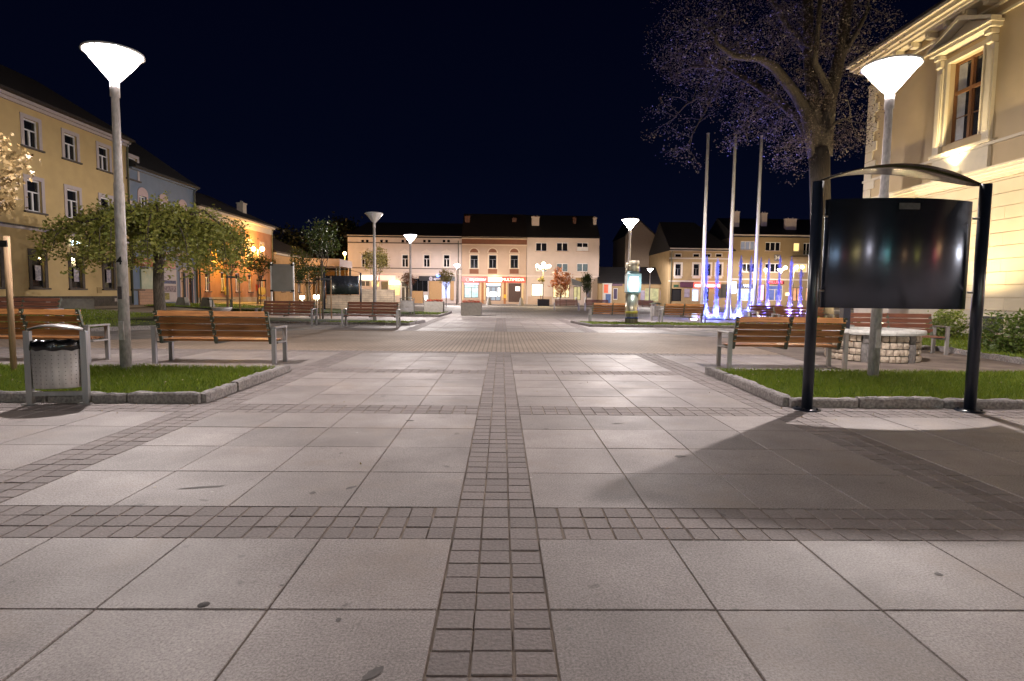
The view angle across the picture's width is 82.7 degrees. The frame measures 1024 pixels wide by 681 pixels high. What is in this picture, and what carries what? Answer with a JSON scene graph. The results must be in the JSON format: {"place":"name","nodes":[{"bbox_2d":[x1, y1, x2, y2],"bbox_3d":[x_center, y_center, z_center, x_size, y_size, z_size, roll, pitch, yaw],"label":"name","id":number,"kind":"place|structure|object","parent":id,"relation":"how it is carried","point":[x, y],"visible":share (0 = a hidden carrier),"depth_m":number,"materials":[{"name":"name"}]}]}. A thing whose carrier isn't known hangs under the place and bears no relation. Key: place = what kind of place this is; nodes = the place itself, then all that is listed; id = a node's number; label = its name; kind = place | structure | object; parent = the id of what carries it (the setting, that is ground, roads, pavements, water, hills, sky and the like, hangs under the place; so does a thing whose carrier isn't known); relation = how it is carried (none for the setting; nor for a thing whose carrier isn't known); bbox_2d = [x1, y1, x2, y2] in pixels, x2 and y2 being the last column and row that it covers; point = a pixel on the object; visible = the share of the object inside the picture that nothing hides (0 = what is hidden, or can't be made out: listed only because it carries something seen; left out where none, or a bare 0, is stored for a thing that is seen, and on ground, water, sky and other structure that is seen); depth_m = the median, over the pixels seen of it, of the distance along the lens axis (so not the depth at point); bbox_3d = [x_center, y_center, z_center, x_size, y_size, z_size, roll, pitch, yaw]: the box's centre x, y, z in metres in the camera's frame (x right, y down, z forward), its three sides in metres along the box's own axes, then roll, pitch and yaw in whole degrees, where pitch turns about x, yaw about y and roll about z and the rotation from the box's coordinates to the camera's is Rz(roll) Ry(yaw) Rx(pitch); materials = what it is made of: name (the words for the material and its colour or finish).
{"place":"outdoors","nodes":[
{"label":"outdoors","id":0,"kind":"place"},
{"bbox_2d":[0,362,283,392],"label":"grass","id":1,"kind":"structure","parent":0,"point":[172,377],"depth_m":8.39,"materials":[{"name":"green plant"}]},
{"bbox_2d":[0,132,41,371],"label":"maple tree","id":2,"kind":"object","parent":1,"relation":"on","point":[5,241],"visible":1,"depth_m":9.04,"materials":[{"name":"orange plant"}]},
{"bbox_2d":[79,41,145,369],"bbox_3d":[-6.205,-2.004,9.211,0.850,5.090,0.850,1,4,-1],"label":"street lamp","id":3,"kind":"object","parent":1,"relation":"on","point":[102,51],"visible":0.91,"depth_m":9.15,"materials":[{"name":"metal"}]},
{"bbox_2d":[128,142,199,304],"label":"blue house","id":4,"kind":"structure","parent":0,"point":[159,177],"depth_m":41.47,"materials":[{"name":"paint"}]},
{"bbox_2d":[6,301,321,321],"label":"road","id":5,"kind":"structure","parent":0,"point":[153,307],"depth_m":32.16,"materials":[{"name":"grey asphalt"}]},
{"bbox_2d":[60,298,94,310],"bbox_3d":[-20.310,-1.675,27.091,1.354,0.550,1.204,-3,6,-39],"label":"planter box","id":6,"kind":"object","parent":5,"relation":"on","point":[76,303],"visible":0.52,"depth_m":26.70,"materials":[{"name":"concrete"}]},
{"bbox_2d":[246,252,275,303],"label":"young tree","id":7,"kind":"object","parent":5,"relation":"on","point":[259,260],"visible":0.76,"depth_m":46.28,"materials":[{"name":"green plant"}]},
{"bbox_2d":[0,308,416,328],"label":"grass","id":8,"kind":"structure","parent":0,"point":[98,314],"depth_m":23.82,"materials":[{"name":"green plant"}]},
{"bbox_2d":[26,191,257,318],"bbox_3d":[-14.514,-3.393,23.389,8.120,5.248,7.761,1,4,-1],"label":"weeping tree","id":9,"kind":"object","parent":8,"relation":"on","point":[157,224],"visible":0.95,"depth_m":22.36,"materials":[{"name":"green plant"}]},
{"bbox_2d":[144,303,447,314],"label":"grass","id":10,"kind":"structure","parent":0,"point":[198,306],"depth_m":37.24,"materials":[{"name":"green plant"}]},
{"bbox_2d":[323,269,361,308],"bbox_3d":[-11.546,-3.387,39.838,2.775,2.932,0.705,1,4,-1],"label":"notice board","id":11,"kind":"object","parent":10,"relation":"on","point":[347,285],"visible":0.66,"depth_m":39.53,"materials":[{"name":"blue paint"}]},
{"bbox_2d":[404,233,416,312],"bbox_3d":[-6.400,-4.161,36.677,0.850,5.090,0.850,1,4,-1],"label":"street lamp","id":12,"kind":"object","parent":10,"relation":"on","point":[410,277],"visible":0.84,"depth_m":36.61,"materials":[{"name":"metal"}]},
{"bbox_2d":[326,289,394,308],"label":"stone wall","id":13,"kind":"structure","parent":0,"point":[342,301],"depth_m":42.70,"materials":[{"name":"beige stone"}]},
{"bbox_2d":[0,330,780,354],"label":"paving brick band","id":14,"kind":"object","parent":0,"point":[463,341],"visible":0.57,"depth_m":16.02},
{"bbox_2d":[344,222,462,302],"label":"white house","id":15,"kind":"structure","parent":0,"point":[436,248],"depth_m":84.15,"materials":[{"name":"paint"}]},
{"bbox_2d":[0,298,853,339],"bbox_3d":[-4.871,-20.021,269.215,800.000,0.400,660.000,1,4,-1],"label":"ground","id":16,"kind":"structure","parent":0,"point":[549,311],"depth_m":43.95,"materials":[{"name":"grey stone"}]},
{"bbox_2d":[0,297,63,328],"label":"park bench","id":17,"kind":"object","parent":16,"relation":"on","point":[41,302],"visible":0.42,"depth_m":16.28,"materials":[{"name":"brown wood"}]},
{"bbox_2d":[0,64,144,306],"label":"yellow house","id":18,"kind":"structure","parent":16,"relation":"on","point":[67,143],"depth_m":31.27,"materials":[{"name":"paint"}]},
{"bbox_2d":[0,247,5,288],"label":"window","id":19,"kind":"structure","parent":18,"relation":"in","point":[2,271],"depth_m":27.95,"materials":[{"name":"glass"}]},
{"bbox_2d":[19,112,45,152],"bbox_3d":[-24.477,-10.562,29.607,0.280,1.680,1.460,1,4,-1],"label":"window","id":20,"kind":"structure","parent":18,"relation":"in","point":[27,127],"depth_m":29.68,"materials":[{"name":"white glass"}]},
{"bbox_2d":[23,173,48,215],"bbox_3d":[-24.512,-7.462,29.851,0.280,1.900,1.460,1,4,-1],"label":"window","id":21,"kind":"structure","parent":18,"relation":"in","point":[32,202],"depth_m":29.93,"materials":[{"name":"white glass"}]},
{"bbox_2d":[27,248,51,289],"bbox_3d":[-24.556,-3.679,30.147,0.280,2.070,1.360,1,4,-1],"label":"window","id":22,"kind":"structure","parent":18,"relation":"in","point":[33,284],"depth_m":30.17,"materials":[{"name":"glass"}]},
{"bbox_2d":[61,127,82,164],"bbox_3d":[-24.525,-10.776,32.319,0.280,1.680,1.460,1,4,-1],"label":"window","id":23,"kind":"structure","parent":18,"relation":"in","point":[68,141],"depth_m":32.37,"materials":[{"name":"white glass"}]},
{"bbox_2d":[63,184,82,219],"bbox_3d":[-24.561,-7.676,32.562,0.280,1.900,1.460,1,4,-1],"label":"window","id":24,"kind":"structure","parent":18,"relation":"in","point":[70,196],"depth_m":32.56,"materials":[{"name":"white glass"}]},
{"bbox_2d":[67,252,87,289],"bbox_3d":[-24.605,-3.892,32.859,0.280,2.070,1.360,1,4,-1],"label":"window","id":25,"kind":"structure","parent":18,"relation":"in","point":[71,281],"depth_m":32.84,"materials":[{"name":"glass"}]},
{"bbox_2d":[96,141,113,174],"bbox_3d":[-24.574,-10.989,35.030,0.280,1.680,1.460,1,4,-1],"label":"window","id":26,"kind":"structure","parent":18,"relation":"in","point":[101,153],"depth_m":35.10,"materials":[{"name":"clear glass"}]},
{"bbox_2d":[101,256,116,289],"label":"window","id":27,"kind":"structure","parent":18,"relation":"in","point":[104,281],"depth_m":35.68,"materials":[{"name":"glass"}]},
{"bbox_2d":[0,320,425,331],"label":"kerb","id":28,"kind":"structure","parent":16,"relation":"on","point":[145,327],"depth_m":24.31,"materials":[{"name":"stone"}]},
{"bbox_2d":[193,191,277,302],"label":"orange house","id":29,"kind":"structure","parent":16,"relation":"on","point":[262,231],"depth_m":54.12,"materials":[{"name":"paint"}]},
{"bbox_2d":[216,216,258,310],"bbox_3d":[-15.617,-4.263,32.596,2.697,5.319,2.672,1,4,-1],"label":"young tree","id":30,"kind":"object","parent":16,"relation":"on","point":[235,262],"visible":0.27,"depth_m":32.57,"materials":[{"name":"green plant"}]},
{"bbox_2d":[270,262,294,313],"bbox_3d":[-13.257,-3.028,33.615,1.372,2.950,0.105,1,4,-1],"label":"display panel","id":31,"kind":"object","parent":16,"relation":"on","point":[281,277],"visible":1,"depth_m":33.56,"materials":[{"name":"white paint"}]},
{"bbox_2d":[273,238,316,300],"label":"ochre house","id":32,"kind":"structure","parent":16,"relation":"on","point":[280,254],"depth_m":65.61,"materials":[{"name":"paint"}]},
{"bbox_2d":[272,220,324,268],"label":"dark tree","id":33,"kind":"object","parent":16,"relation":"on","point":[301,245],"visible":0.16,"depth_m":90.02,"materials":[{"name":"green plant"}]},
{"bbox_2d":[286,245,312,300],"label":"young tree","id":34,"kind":"object","parent":16,"relation":"on","point":[303,256],"visible":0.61,"depth_m":49.18,"materials":[{"name":"green plant"}]},
{"bbox_2d":[294,262,329,305],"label":"young tree","id":35,"kind":"object","parent":16,"relation":"on","point":[312,274],"visible":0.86,"depth_m":43.23,"materials":[{"name":"green plant"}]},
{"bbox_2d":[304,258,351,300],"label":"pavilion","id":36,"kind":"structure","parent":16,"relation":"on","point":[337,263],"depth_m":59.58,"materials":[{"name":"beige metal"}]},
{"bbox_2d":[311,253,347,297],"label":"dim house","id":37,"kind":"structure","parent":16,"relation":"on","point":[344,272],"depth_m":96.93,"materials":[{"name":"paint"}]},
{"bbox_2d":[314,211,362,259],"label":"dark tree","id":38,"kind":"object","parent":16,"relation":"on","point":[349,226],"visible":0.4,"depth_m":97.02,"materials":[{"name":"green plant"}]},
{"bbox_2d":[269,311,451,316],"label":"kerb","id":39,"kind":"structure","parent":16,"relation":"on","point":[415,315],"depth_m":34.33,"materials":[{"name":"stone"}]},
{"bbox_2d":[359,242,390,288],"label":"young tree","id":40,"kind":"object","parent":16,"relation":"on","point":[380,259],"visible":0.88,"depth_m":44.37,"materials":[{"name":"green plant"}]},
{"bbox_2d":[400,297,414,313],"bbox_3d":[-6.265,-2.024,34.831,0.860,1.120,0.420,1,4,-1],"label":"litter bin","id":41,"kind":"object","parent":16,"relation":"on","point":[407,305],"visible":0.86,"depth_m":34.67,"materials":[{"name":"concrete"}]},
{"bbox_2d":[424,299,444,312],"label":"planter box","id":42,"kind":"object","parent":16,"relation":"on","point":[433,305],"visible":0.99,"depth_m":40.49,"materials":[{"name":"concrete"}]},
{"bbox_2d":[438,268,455,303],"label":"young tree","id":43,"kind":"object","parent":16,"relation":"on","point":[445,277],"visible":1,"depth_m":57.41,"materials":[{"name":"green plant"}]},
{"bbox_2d":[461,299,481,315],"bbox_3d":[-2.639,-2.162,37.604,1.360,1.045,1.230,1,4,-1],"label":"planter box","id":44,"kind":"object","parent":16,"relation":"on","point":[473,307],"visible":1,"depth_m":37.01,"materials":[{"name":"concrete"}]},
{"bbox_2d":[579,271,594,305],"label":"young tree","id":45,"kind":"object","parent":16,"relation":"on","point":[586,279],"visible":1,"depth_m":69.65,"materials":[{"name":"green plant"}]},
{"bbox_2d":[698,133,709,319],"bbox_3d":[11.358,-6.671,34.292,0.440,10.878,0.440,1,4,-1],"label":"flagpole","id":46,"kind":"object","parent":16,"relation":"on","point":[704,232],"visible":0.77,"depth_m":34.24,"materials":[{"name":"white metal"}]},
{"bbox_2d":[680,313,838,319],"bbox_3d":[19.765,-1.685,41.207,16.961,0.050,13.300,1,4,-1],"label":"fountain basin","id":47,"kind":"object","parent":16,"relation":"on","point":[722,314],"visible":0.18,"depth_m":39.94,"materials":[{"name":"stone"}]},
{"bbox_2d":[697,256,712,318],"bbox_3d":[11.794,-3.242,35.407,1.016,3.889,0.930,-2,5,-29],"label":"fountain jet","id":48,"kind":"object","parent":47,"relation":"on","point":[706,284],"visible":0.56,"depth_m":35.33,"materials":[{"name":"liquid"}]},
{"bbox_2d":[710,259,721,318],"bbox_3d":[12.457,-3.171,35.420,0.942,3.753,0.979,-3,6,-42],"label":"fountain jet","id":49,"kind":"object","parent":47,"relation":"on","point":[715,315],"visible":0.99,"depth_m":35.36,"materials":[{"name":"liquid"}]},
{"bbox_2d":[724,134,736,318],"bbox_3d":[12.963,-6.652,34.323,0.440,10.872,0.440,1,4,-1],"label":"flagpole","id":50,"kind":"object","parent":47,"relation":"on","point":[728,310],"visible":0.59,"depth_m":34.30,"materials":[{"name":"white metal"}]},
{"bbox_2d":[734,255,743,318],"bbox_3d":[13.876,-3.230,35.395,0.822,3.912,0.876,2,5,11],"label":"fountain jet","id":51,"kind":"object","parent":47,"relation":"on","point":[739,307],"visible":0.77,"depth_m":35.39,"materials":[{"name":"liquid"}]},
{"bbox_2d":[752,135,762,316],"bbox_3d":[14.502,-6.601,34.355,0.440,10.800,0.440,1,4,-1],"label":"flagpole","id":52,"kind":"object","parent":47,"relation":"on","point":[757,233],"visible":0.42,"depth_m":34.29,"materials":[{"name":"white metal"}]},
{"bbox_2d":[748,305,793,323],"bbox_3d":[12.099,-1.147,27.242,2.286,0.985,0.730,-1,5,-21],"label":"park bench","id":53,"kind":"object","parent":16,"relation":"on","point":[767,313],"visible":0.58,"depth_m":27.30,"materials":[{"name":"brown wood"}]},
{"bbox_2d":[844,0,1023,336],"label":"cream building","id":54,"kind":"structure","parent":16,"relation":"on","point":[959,103],"depth_m":21.89,"materials":[{"name":"paint"}]},
{"bbox_2d":[926,14,1004,180],"bbox_3d":[17.082,-9.232,22.055,0.800,5.910,3.100,1,4,-1],"label":"window","id":55,"kind":"structure","parent":54,"relation":"in","point":[976,75],"depth_m":22.00,"materials":[{"name":"beige paint"}]},
{"bbox_2d":[54,325,824,343],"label":"path","id":56,"kind":"structure","parent":0,"point":[138,334],"depth_m":20.10,"materials":[{"name":"grey stone"}]},
{"bbox_2d":[255,301,317,325],"bbox_3d":[-9.046,-1.095,23.452,2.286,0.985,0.730,1,4,-1],"label":"park bench","id":57,"kind":"object","parent":56,"relation":"on","point":[288,307],"visible":0.88,"depth_m":23.63,"materials":[{"name":"brown wood"}]},
{"bbox_2d":[771,307,834,329],"bbox_3d":[11.677,-0.854,23.444,2.286,0.985,0.730,1,4,-1],"label":"park bench","id":58,"kind":"object","parent":56,"relation":"on","point":[798,312],"visible":0.59,"depth_m":23.63,"materials":[{"name":"brown wood"}]},
{"bbox_2d":[0,0,940,266],"label":"sky","id":59,"kind":"structure","parent":0,"point":[297,112],"materials":[{"name":"black"}]},
{"bbox_2d":[461,214,526,303],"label":"red shop house","id":60,"kind":"structure","parent":0,"point":[494,254],"depth_m":84.45,"materials":[{"name":"beige paint"}]},
{"bbox_2d":[464,285,477,297],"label":"window","id":61,"kind":"structure","parent":60,"relation":"in","point":[470,291],"depth_m":84.75,"materials":[{"name":"white glass"}]},
{"bbox_2d":[469,254,479,273],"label":"window","id":62,"kind":"structure","parent":60,"relation":"in","point":[474,268],"depth_m":84.37,"materials":[{"name":"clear glass"}]},
{"bbox_2d":[487,254,497,273],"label":"window","id":63,"kind":"structure","parent":60,"relation":"in","point":[492,268],"depth_m":84.42,"materials":[{"name":"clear glass"}]},
{"bbox_2d":[486,283,500,300],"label":"window","id":64,"kind":"structure","parent":60,"relation":"in","point":[492,288],"depth_m":84.81,"materials":[{"name":"white glass"}]},
{"bbox_2d":[509,254,519,273],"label":"window","id":65,"kind":"structure","parent":60,"relation":"in","point":[514,268],"depth_m":84.48,"materials":[{"name":"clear glass"}]},
{"bbox_2d":[508,283,520,301],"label":"door","id":66,"kind":"structure","parent":60,"relation":"in","point":[514,296],"depth_m":84.89,"materials":[{"name":"brown wood"}]},
{"bbox_2d":[0,315,1023,680],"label":"paving slabs","id":67,"kind":"structure","parent":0,"point":[646,609],"depth_m":3.05,"materials":[{"name":"stone"}]},
{"bbox_2d":[0,309,110,362],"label":"park bench","id":68,"kind":"object","parent":67,"relation":"on","point":[28,322],"visible":0.81,"depth_m":10.62,"materials":[{"name":"orange wood"}]},
{"bbox_2d":[0,364,290,403],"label":"kerb","id":69,"kind":"structure","parent":67,"relation":"on","point":[195,397],"depth_m":6.94,"materials":[{"name":"stone"}]},
{"bbox_2d":[150,310,287,364],"bbox_3d":[-5.483,-0.070,10.906,2.286,0.985,0.730,1,4,-1],"label":"park bench","id":70,"kind":"object","parent":67,"relation":"on","point":[170,331],"visible":1,"depth_m":10.68,"materials":[{"name":"orange wood"}]},
{"bbox_2d":[295,217,343,318],"bbox_3d":[-9.397,-3.610,28.596,2.224,5.087,2.164,5,6,45],"label":"young tree","id":71,"kind":"object","parent":67,"relation":"on","point":[322,245],"visible":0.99,"depth_m":28.51,"materials":[{"name":"green plant"}]},
{"bbox_2d":[341,302,400,326],"bbox_3d":[-5.667,-1.061,23.516,2.286,0.985,0.730,1,4,-1],"label":"park bench","id":72,"kind":"object","parent":67,"relation":"on","point":[372,308],"visible":0.98,"depth_m":23.69,"materials":[{"name":"brown wood"}]},
{"bbox_2d":[365,211,382,319],"bbox_3d":[-6.429,-3.438,27.203,0.850,5.090,0.850,1,4,-1],"label":"street lamp","id":73,"kind":"object","parent":67,"relation":"on","point":[374,216],"visible":0.9,"depth_m":27.09,"materials":[{"name":"metal"}]},
{"bbox_2d":[180,420,942,680],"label":"paving stains","id":74,"kind":"object","parent":67,"relation":"on","point":[372,673],"visible":1,"depth_m":2.39,"materials":[{"name":"grey"}]},
{"bbox_2d":[588,303,624,321],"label":"park bench","id":75,"kind":"object","parent":67,"relation":"on","point":[607,307],"visible":0.72,"depth_m":29.41,"materials":[{"name":"orange wood"}]},
{"bbox_2d":[571,320,733,327],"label":"kerb","id":76,"kind":"structure","parent":67,"relation":"on","point":[651,326],"depth_m":25.20,"materials":[{"name":"stone"}]},
{"bbox_2d":[658,304,705,322],"bbox_3d":[8.699,-1.381,29.720,2.286,0.985,0.730,1,4,-1],"label":"park bench","id":77,"kind":"object","parent":67,"relation":"on","point":[695,308],"visible":0.96,"depth_m":29.48,"materials":[{"name":"orange wood"}]},
{"bbox_2d":[642,0,906,323],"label":"tree","id":78,"kind":"object","parent":67,"relation":"on","point":[815,123],"visible":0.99,"depth_m":25.23,"materials":[{"name":"brown plant"}]},
{"bbox_2d":[716,317,849,369],"bbox_3d":[5.145,0.039,11.087,2.286,0.985,0.730,1,4,-1],"label":"park bench","id":79,"kind":"object","parent":67,"relation":"on","point":[790,328],"visible":0.98,"depth_m":10.86,"materials":[{"name":"orange wood"}]},
{"bbox_2d":[705,366,1023,408],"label":"kerb","id":80,"kind":"structure","parent":67,"relation":"on","point":[788,400],"depth_m":7.19,"materials":[{"name":"stone"}]},
{"bbox_2d":[0,315,1023,680],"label":"paving setts","id":81,"kind":"structure","parent":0,"point":[452,639],"depth_m":3.55,"materials":[{"name":"grey stone"}]},
{"bbox_2d":[21,324,94,404],"bbox_3d":[-5.313,0.276,6.800,0.734,0.943,0.366,0,5,-11],"label":"litter bin","id":82,"kind":"object","parent":81,"relation":"on","point":[56,364],"visible":1,"depth_m":6.72,"materials":[{"name":"metal"}]},
{"bbox_2d":[793,163,992,413],"bbox_3d":[4.559,-0.631,7.094,2.300,2.932,0.712,1,4,-1],"label":"notice board","id":83,"kind":"object","parent":81,"relation":"on","point":[895,253],"visible":1,"depth_m":6.80,"materials":[{"name":"black metal"}]},
{"bbox_2d":[0,317,1023,680],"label":"paving bed","id":84,"kind":"object","parent":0,"point":[512,651],"visible":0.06,"depth_m":3.28,"materials":[{"name":"grey concrete"}]},
{"bbox_2d":[526,215,599,304],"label":"beige house","id":85,"kind":"structure","parent":0,"point":[569,244],"depth_m":84.66,"materials":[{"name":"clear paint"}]},
{"bbox_2d":[398,304,853,309],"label":"road","id":86,"kind":"structure","parent":0,"point":[567,306],"depth_m":72.31,"materials":[{"name":"grey asphalt"}]},
{"bbox_2d":[548,267,572,303],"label":"young tree","id":87,"kind":"object","parent":86,"relation":"on","point":[557,281],"visible":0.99,"depth_m":70.52,"materials":[{"name":"orange plant"}]},
{"bbox_2d":[597,267,660,305],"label":"passage house","id":88,"kind":"structure","parent":0,"point":[615,276],"depth_m":84.19,"materials":[{"name":"paint"}]},
{"bbox_2d":[612,216,654,266],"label":"gabled house","id":89,"kind":"structure","parent":0,"point":[642,235],"depth_m":90.58,"materials":[{"name":"brown paint"}]},
{"bbox_2d":[580,320,797,325],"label":"grass","id":90,"kind":"structure","parent":0,"point":[657,323],"depth_m":27.61,"materials":[{"name":"green plant"}]},
{"bbox_2d":[625,260,641,323],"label":"screen column","id":91,"kind":"structure","parent":90,"relation":"on","point":[633,276],"depth_m":27.51,"materials":[{"name":"metal"}]},
{"bbox_2d":[649,222,735,306],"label":"golden house","id":92,"kind":"structure","parent":0,"point":[675,255],"depth_m":80.26,"materials":[{"name":"paint"}]},
{"bbox_2d":[709,210,809,306],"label":"ochre block","id":93,"kind":"structure","parent":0,"point":[787,239],"depth_m":80.24,"materials":[{"name":"beige paint"}]},
{"bbox_2d":[768,285,782,300],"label":"window","id":94,"kind":"structure","parent":93,"relation":"in","point":[773,289],"depth_m":80.53,"materials":[{"name":"glass"}]},
{"bbox_2d":[717,366,1023,399],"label":"grass","id":95,"kind":"structure","parent":0,"point":[936,386],"depth_m":8.73,"materials":[{"name":"green plant"}]},
{"bbox_2d":[860,54,923,375],"bbox_3d":[5.944,-1.874,9.350,0.850,5.090,0.850,1,4,-1],"label":"street lamp","id":96,"kind":"object","parent":95,"relation":"on","point":[900,64],"visible":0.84,"depth_m":9.24,"materials":[{"name":"metal"}]},
{"bbox_2d":[755,347,1023,372],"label":"sand path","id":97,"kind":"structure","parent":0,"point":[936,360],"depth_m":12.24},
{"bbox_2d":[822,327,926,363],"bbox_3d":[8.025,0.076,12.993,2.000,0.680,1.999,1,4,-1],"label":"stone planter","id":98,"kind":"object","parent":97,"relation":"on","point":[901,346],"visible":0.66,"depth_m":12.17,"materials":[{"name":"beige stone"}]},
{"bbox_2d":[850,313,950,354],"bbox_3d":[9.491,-0.180,14.527,2.286,0.985,0.730,1,5,7],"label":"park bench","id":99,"kind":"object","parent":97,"relation":"on","point":[901,320],"visible":0.56,"depth_m":14.66,"materials":[{"name":"brown wood"}]},
{"bbox_2d":[920,345,1023,363],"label":"kerb","id":100,"kind":"structure","parent":97,"relation":"on","point":[1010,359],"depth_m":13.38,"materials":[{"name":"stone"}]},
{"bbox_2d":[798,330,1023,357],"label":"grass","id":101,"kind":"structure","parent":0,"point":[963,341],"depth_m":16.27,"materials":[{"name":"green plant"}]},
{"bbox_2d":[925,309,969,337],"bbox_3d":[14.051,-0.545,18.837,1.543,1.195,1.332,1,4,-1],"label":"shrub","id":102,"kind":"object","parent":101,"relation":"on","point":[946,319],"visible":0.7,"depth_m":18.61,"materials":[{"name":"green plant"}]},
{"bbox_2d":[981,308,1023,353],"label":"shrub","id":103,"kind":"object","parent":101,"relation":"on","point":[996,343],"visible":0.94,"depth_m":13.98,"materials":[{"name":"green plant"}]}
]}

